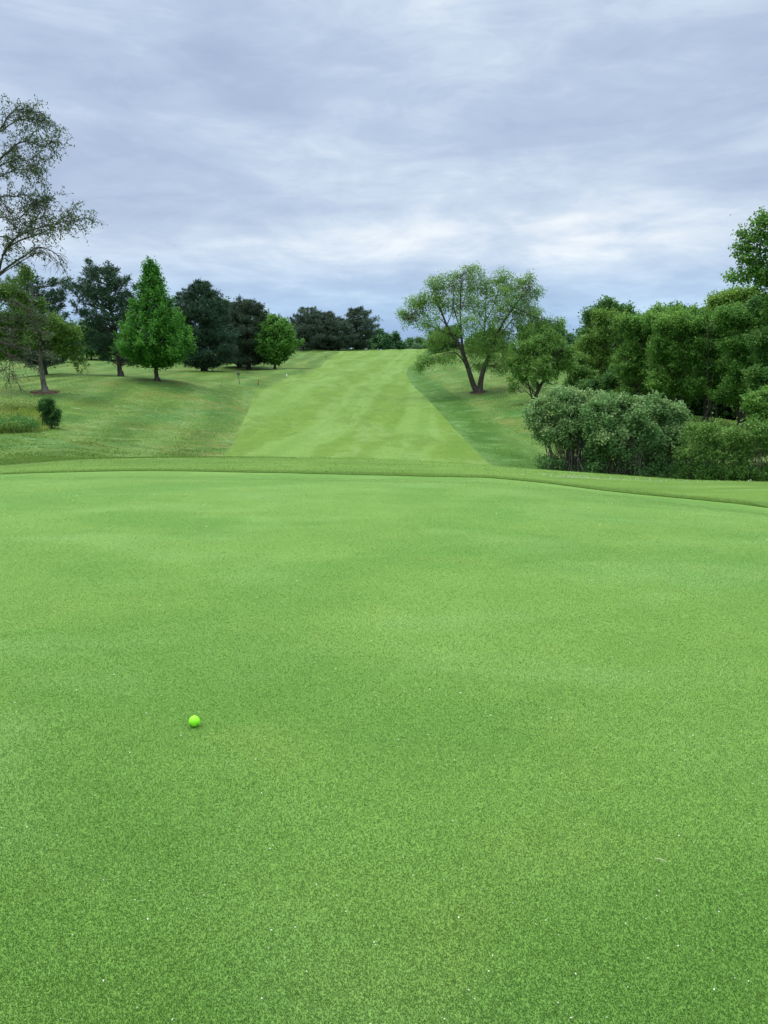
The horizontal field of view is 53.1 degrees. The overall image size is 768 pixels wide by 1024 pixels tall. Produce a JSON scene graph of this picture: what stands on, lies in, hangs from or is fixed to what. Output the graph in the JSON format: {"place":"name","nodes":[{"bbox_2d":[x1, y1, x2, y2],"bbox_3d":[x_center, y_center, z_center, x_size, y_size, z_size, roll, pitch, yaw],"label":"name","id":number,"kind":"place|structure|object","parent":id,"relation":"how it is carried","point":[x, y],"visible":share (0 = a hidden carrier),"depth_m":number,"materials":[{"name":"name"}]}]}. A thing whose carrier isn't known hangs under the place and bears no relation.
{"place":"outdoors","nodes":[
{"label":"outdoors","id":0,"kind":"place"},
{"bbox_2d":[0,403,50,433],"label":"tall grass","id":1,"kind":"structure","parent":0,"point":[35,414],"depth_m":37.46,"materials":[{"name":"green plant"}]},
{"bbox_2d":[0,471,767,1023],"bbox_3d":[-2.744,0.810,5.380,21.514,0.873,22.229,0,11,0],"label":"putting green","id":2,"kind":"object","parent":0,"point":[256,543],"visible":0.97,"depth_m":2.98,"materials":[{"name":"green plant"}]},
{"bbox_2d":[189,715,199,726],"bbox_3d":[-0.731,0.806,2.960,0.043,0.043,0.043,0,11,0],"label":"golf ball","id":3,"kind":"object","parent":2,"relation":"on","point":[194,720],"visible":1,"depth_m":2.94,"materials":[{"name":"plastic"}]},
{"bbox_2d":[1,478,761,1023],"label":"plant debris","id":4,"kind":"object","parent":2,"relation":"on","point":[339,776],"visible":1,"depth_m":2.19,"materials":[{"name":"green plant"}]},
{"bbox_2d":[0,347,767,480],"bbox_3d":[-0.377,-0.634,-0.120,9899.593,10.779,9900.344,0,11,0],"label":"ground","id":5,"kind":"structure","parent":0,"point":[304,362],"depth_m":50.90,"materials":[{"name":"green plant"}]},
{"bbox_2d":[0,395,40,410],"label":"tall weeds","id":6,"kind":"object","parent":5,"relation":"on","point":[22,401],"visible":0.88,"depth_m":40.29,"materials":[{"name":"green plant"}]},
{"bbox_2d":[1,272,77,374],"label":"pine tree","id":7,"kind":"object","parent":5,"relation":"on","point":[54,299],"visible":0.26,"depth_m":71.08,"materials":[{"name":"green plant"}]},
{"bbox_2d":[30,390,59,394],"bbox_3d":[-21.339,-7.556,48.398,1.749,0.281,2.657,0,11,0],"label":"mulch bed","id":8,"kind":"object","parent":5,"relation":"on","point":[37,392],"visible":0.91,"depth_m":47.97,"materials":[{"name":"brown wood"}]},
{"bbox_2d":[0,260,90,391],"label":"shade tree","id":9,"kind":"object","parent":5,"relation":"on","point":[62,345],"visible":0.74,"depth_m":47.32,"materials":[{"name":"green plant"}]},
{"bbox_2d":[35,396,62,428],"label":"bush","id":10,"kind":"object","parent":5,"relation":"on","point":[46,405],"visible":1,"depth_m":35.10,"materials":[{"name":"green plant"}]},
{"bbox_2d":[0,93,107,398],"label":"locust tree","id":11,"kind":"object","parent":5,"relation":"on","point":[29,113],"visible":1,"depth_m":19.97,"materials":[{"name":"green plant"}]},
{"bbox_2d":[66,319,126,359],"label":"deciduous tree","id":12,"kind":"object","parent":5,"relation":"on","point":[91,353],"visible":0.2,"depth_m":123.06,"materials":[{"name":"green plant"}]},
{"bbox_2d":[62,257,140,376],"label":"pine tree","id":13,"kind":"object","parent":5,"relation":"on","point":[94,293],"visible":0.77,"depth_m":68.49,"materials":[{"name":"green plant"}]},
{"bbox_2d":[110,255,197,380],"bbox_3d":[-16.915,-14.114,56.338,6.262,9.021,6.739,0,11,0],"label":"maple tree","id":14,"kind":"object","parent":5,"relation":"on","point":[152,334],"visible":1,"depth_m":55.36,"materials":[{"name":"green plant"}]},
{"bbox_2d":[173,291,188,359],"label":"pine tree","id":15,"kind":"object","parent":5,"relation":"on","point":[178,297],"visible":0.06,"depth_m":120.28,"materials":[{"name":"green plant"}]},
{"bbox_2d":[173,278,240,370],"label":"pine tree","id":16,"kind":"object","parent":5,"relation":"on","point":[206,331],"visible":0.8,"depth_m":86.06,"materials":[{"name":"green plant"}]},
{"bbox_2d":[211,300,255,366],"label":"pine tree","id":17,"kind":"object","parent":5,"relation":"on","point":[230,363],"visible":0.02,"depth_m":108.75,"materials":[{"name":"green plant"}]},
{"bbox_2d":[223,294,272,369],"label":"pine tree","id":18,"kind":"object","parent":5,"relation":"on","point":[249,311],"visible":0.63,"depth_m":101.58,"materials":[{"name":"green plant"}]},
{"bbox_2d":[253,313,304,369],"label":"maple tree","id":19,"kind":"object","parent":5,"relation":"on","point":[281,341],"visible":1,"depth_m":101.15,"materials":[{"name":"green plant"}]},
{"bbox_2d":[289,306,326,349],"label":"pine tree","id":20,"kind":"object","parent":5,"relation":"on","point":[309,324],"visible":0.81,"depth_m":185.06,"materials":[{"name":"green plant"}]},
{"bbox_2d":[305,311,345,349],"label":"pine tree","id":21,"kind":"object","parent":5,"relation":"on","point":[328,318],"visible":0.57,"depth_m":190.34,"materials":[{"name":"green plant"}]},
{"bbox_2d":[322,318,358,350],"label":"pine tree","id":22,"kind":"object","parent":5,"relation":"on","point":[345,341],"visible":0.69,"depth_m":193.20,"materials":[{"name":"green plant"}]},
{"bbox_2d":[225,349,491,465],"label":"fairway","id":23,"kind":"structure","parent":5,"relation":"on","point":[359,403],"depth_m":51.49,"materials":[{"name":"green plant"}]},
{"bbox_2d":[343,305,382,349],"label":"pine tree","id":24,"kind":"object","parent":5,"relation":"on","point":[353,315],"visible":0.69,"depth_m":198.31,"materials":[{"name":"green plant"}]},
{"bbox_2d":[366,337,377,349],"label":"distant tree","id":25,"kind":"object","parent":5,"relation":"on","point":[369,347],"visible":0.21,"depth_m":260.44,"materials":[{"name":"green plant"}]},
{"bbox_2d":[369,328,389,349],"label":"distant tree","id":26,"kind":"object","parent":5,"relation":"on","point":[374,341],"visible":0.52,"depth_m":254.98,"materials":[{"name":"green plant"}]},
{"bbox_2d":[378,333,397,349],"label":"distant tree","id":27,"kind":"object","parent":5,"relation":"on","point":[386,343],"visible":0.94,"depth_m":251.25,"materials":[{"name":"green plant"}]},
{"bbox_2d":[391,331,407,349],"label":"distant tree","id":28,"kind":"object","parent":5,"relation":"on","point":[399,343],"visible":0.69,"depth_m":258.69,"materials":[{"name":"green plant"}]},
{"bbox_2d":[403,336,414,348],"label":"distant tree","id":29,"kind":"object","parent":5,"relation":"on","point":[410,341],"visible":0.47,"depth_m":320.87,"materials":[{"name":"green plant"}]},
{"bbox_2d":[411,343,421,348],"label":"distant tree","id":30,"kind":"object","parent":5,"relation":"on","point":[416,346],"visible":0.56,"depth_m":292.65,"materials":[{"name":"green plant"}]},
{"bbox_2d":[414,336,425,346],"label":"distant tree","id":31,"kind":"object","parent":5,"relation":"on","point":[418,340],"visible":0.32,"depth_m":331.24,"materials":[{"name":"green plant"}]},
{"bbox_2d":[105,391,748,481],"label":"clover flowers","id":32,"kind":"object","parent":5,"relation":"on","point":[567,476],"visible":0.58,"depth_m":16.31,"materials":[{"name":"green plant"}]},
{"bbox_2d":[427,323,464,354],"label":"deciduous tree","id":33,"kind":"object","parent":5,"relation":"on","point":[443,346],"visible":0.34,"depth_m":145.15,"materials":[{"name":"green plant"}]},
{"bbox_2d":[469,390,486,393],"bbox_3d":[8.033,-10.179,65.197,1.652,0.364,1.881,0,11,0],"label":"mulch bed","id":34,"kind":"object","parent":5,"relation":"on","point":[471,392],"visible":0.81,"depth_m":64.86,"materials":[{"name":"green soil"}]},
{"bbox_2d":[395,260,570,392],"bbox_3d":[8.051,-15.355,64.053,14.506,10.829,6.855,0,11,0],"label":"twin trunk tree","id":35,"kind":"object","parent":5,"relation":"on","point":[532,314],"visible":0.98,"depth_m":63.43,"materials":[{"name":"green plant"}]},
{"bbox_2d":[407,350,568,470],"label":"rough grass","id":36,"kind":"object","parent":5,"relation":"on","point":[461,413],"visible":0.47,"depth_m":48.17,"materials":[{"name":"green plant"}]},
{"bbox_2d":[463,323,517,352],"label":"deciduous tree","id":37,"kind":"object","parent":5,"relation":"on","point":[487,334],"visible":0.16,"depth_m":120.99,"materials":[{"name":"green plant"}]},
{"bbox_2d":[502,324,581,399],"bbox_3d":[11.180,-10.698,54.930,5.366,5.316,4.083,-6,12,-29],"label":"tree","id":38,"kind":"object","parent":5,"relation":"on","point":[523,361],"visible":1,"depth_m":54.43,"materials":[{"name":"green plant"}]},
{"bbox_2d":[515,316,569,354],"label":"deciduous tree","id":39,"kind":"object","parent":5,"relation":"on","point":[562,332],"visible":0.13,"depth_m":113.88,"materials":[{"name":"green plant"}]},
{"bbox_2d":[565,333,578,346],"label":"distant tree","id":40,"kind":"object","parent":5,"relation":"on","point":[571,337],"visible":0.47,"depth_m":320.88,"materials":[{"name":"green plant"}]},
{"bbox_2d":[521,383,626,473],"bbox_3d":[8.240,-3.484,33.320,4.705,4.213,3.615,0,11,0],"label":"shrub","id":41,"kind":"object","parent":5,"relation":"on","point":[560,429],"visible":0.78,"depth_m":32.95,"materials":[{"name":"green plant"}]},
{"bbox_2d":[560,351,599,387],"bbox_3d":[16.574,-11.606,64.948,3.358,4.097,2.551,0,11,0],"label":"bush","id":42,"kind":"object","parent":5,"relation":"on","point":[582,371],"visible":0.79,"depth_m":64.52,"materials":[{"name":"green plant"}]},
{"bbox_2d":[574,369,625,393],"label":"bush","id":43,"kind":"object","parent":5,"relation":"on","point":[604,382],"visible":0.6,"depth_m":60.71,"materials":[{"name":"green plant"}]},
{"bbox_2d":[572,305,635,378],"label":"deciduous tree","id":44,"kind":"object","parent":5,"relation":"on","point":[600,355],"visible":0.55,"depth_m":65.72,"materials":[{"name":"green plant"}]},
{"bbox_2d":[573,294,640,348],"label":"deciduous tree","id":45,"kind":"object","parent":5,"relation":"on","point":[608,302],"visible":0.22,"depth_m":101.26,"materials":[{"name":"green plant"}]},
{"bbox_2d":[603,365,643,389],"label":"bush","id":46,"kind":"object","parent":5,"relation":"on","point":[623,378],"visible":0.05,"depth_m":61.38,"materials":[{"name":"green plant"}]},
{"bbox_2d":[604,321,644,349],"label":"deciduous tree","id":47,"kind":"object","parent":5,"relation":"on","point":[619,340],"visible":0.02,"depth_m":76.07,"materials":[{"name":"green plant"}]},
{"bbox_2d":[578,390,680,478],"bbox_3d":[10.222,-3.224,32.494,4.310,3.864,3.943,0,11,0],"label":"shrub","id":48,"kind":"object","parent":5,"relation":"on","point":[618,416],"visible":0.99,"depth_m":31.71,"materials":[{"name":"green plant"}]},
{"bbox_2d":[606,310,664,400],"bbox_3d":[19.399,-11.362,58.933,5.291,8.073,3.806,0,11,0],"label":"deciduous tree","id":49,"kind":"object","parent":5,"relation":"on","point":[634,357],"visible":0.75,"depth_m":58.27,"materials":[{"name":"green plant"}]},
{"bbox_2d":[636,300,686,316],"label":"deciduous tree","id":50,"kind":"object","parent":5,"relation":"on","point":[656,307],"visible":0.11,"depth_m":105.95,"materials":[{"name":"green plant"}]},
{"bbox_2d":[628,390,725,476],"bbox_3d":[12.547,-3.449,33.715,4.225,3.836,4.183,0,11,0],"label":"shrub","id":51,"kind":"object","parent":5,"relation":"on","point":[670,418],"visible":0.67,"depth_m":32.93,"materials":[{"name":"green plant"}]},
{"bbox_2d":[640,304,716,408],"bbox_3d":[21.387,-10.880,56.051,5.628,8.352,3.969,0,11,0],"label":"deciduous tree","id":52,"kind":"object","parent":5,"relation":"on","point":[668,343],"visible":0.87,"depth_m":55.17,"materials":[{"name":"green plant"}]},
{"bbox_2d":[664,298,701,310],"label":"deciduous tree","id":53,"kind":"object","parent":5,"relation":"on","point":[681,304],"visible":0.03,"depth_m":125.75,"materials":[{"name":"green plant"}]},
{"bbox_2d":[662,368,714,416],"bbox_3d":[24.220,-9.368,60.795,4.939,5.206,4.187,0,11,0],"label":"bush","id":54,"kind":"object","parent":5,"relation":"on","point":[693,410],"visible":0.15,"depth_m":59.83,"materials":[{"name":"green plant"}]},
{"bbox_2d":[685,304,702,315],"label":"deciduous tree","id":55,"kind":"object","parent":5,"relation":"on","point":[695,308],"visible":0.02,"depth_m":96.79,"materials":[{"name":"green plant"}]},
{"bbox_2d":[665,417,732,479],"bbox_3d":[12.965,-2.463,31.447,2.539,2.809,2.010,0,11,0],"label":"sapling thicket","id":56,"kind":"object","parent":5,"relation":"on","point":[685,456],"visible":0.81,"depth_m":31.40,"materials":[{"name":"green plant"}]},
{"bbox_2d":[670,301,744,422],"bbox_3d":[23.441,-10.633,54.774,5.447,8.615,3.627,0,11,0],"label":"deciduous tree","id":57,"kind":"object","parent":5,"relation":"on","point":[703,344],"visible":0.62,"depth_m":54.21,"materials":[{"name":"green plant"}]},
{"bbox_2d":[690,375,736,419],"bbox_3d":[26.434,-9.165,59.821,5.000,5.139,3.575,0,11,0],"label":"bush","id":58,"kind":"object","parent":5,"relation":"on","point":[723,410],"visible":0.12,"depth_m":59.49,"materials":[{"name":"green plant"}]},
{"bbox_2d":[690,412,741,480],"bbox_3d":[13.656,-2.518,30.876,2.582,2.894,2.045,0,11,0],"label":"sapling thicket","id":59,"kind":"object","parent":5,"relation":"on","point":[715,451],"visible":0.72,"depth_m":30.74,"materials":[{"name":"green plant"}]},
{"bbox_2d":[701,283,763,314],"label":"deciduous tree","id":60,"kind":"object","parent":5,"relation":"on","point":[721,298],"visible":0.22,"depth_m":81.38,"materials":[{"name":"green plant"}]},
{"bbox_2d":[707,300,764,428],"bbox_3d":[24.385,-9.870,51.881,5.267,8.679,3.659,0,11,0],"label":"deciduous tree","id":61,"kind":"object","parent":5,"relation":"on","point":[736,358],"visible":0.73,"depth_m":51.42,"materials":[{"name":"green plant"}]},
{"bbox_2d":[723,377,751,421],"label":"bush","id":62,"kind":"object","parent":5,"relation":"on","point":[735,413],"visible":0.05,"depth_m":58.25,"materials":[{"name":"green plant"}]},
{"bbox_2d":[710,417,767,480],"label":"sapling thicket","id":63,"kind":"object","parent":5,"relation":"on","point":[735,438],"visible":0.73,"depth_m":30.25,"materials":[{"name":"green plant"}]},
{"bbox_2d":[720,206,767,327],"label":"poplar tree","id":64,"kind":"object","parent":5,"relation":"on","point":[756,263],"visible":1,"depth_m":36.27,"materials":[{"name":"green plant"}]},
{"bbox_2d":[729,413,767,481],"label":"sapling thicket","id":65,"kind":"object","parent":5,"relation":"on","point":[760,446],"visible":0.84,"depth_m":29.77,"materials":[{"name":"green plant"}]},
{"bbox_2d":[739,385,767,449],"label":"bush","id":66,"kind":"object","parent":5,"relation":"on","point":[755,402],"visible":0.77,"depth_m":41.19,"materials":[{"name":"green plant"}]},
{"bbox_2d":[740,293,767,430],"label":"deciduous tree","id":67,"kind":"object","parent":5,"relation":"on","point":[756,375],"visible":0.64,"depth_m":46.87,"materials":[{"name":"green plant"}]},
{"bbox_2d":[749,419,767,481],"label":"sapling thicket","id":68,"kind":"object","parent":5,"relation":"on","point":[765,473],"visible":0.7,"depth_m":29.46,"materials":[{"name":"green plant"}]},
{"bbox_2d":[0,439,767,506],"bbox_3d":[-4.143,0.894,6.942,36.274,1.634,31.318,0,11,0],"label":"apron","id":69,"kind":"object","parent":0,"point":[752,491],"visible":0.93,"depth_m":17.06,"materials":[{"name":"green plant"}]},
{"bbox_2d":[0,0,767,350],"label":"sky","id":70,"kind":"structure","parent":0,"point":[337,156],"materials":[{"name":"grey"}]},
{"bbox_2d":[11,471,767,507],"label":"collar edge","id":71,"kind":"object","parent":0,"point":[422,476],"visible":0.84,"depth_m":15.76,"materials":[{"name":"green plant"}]}
]}

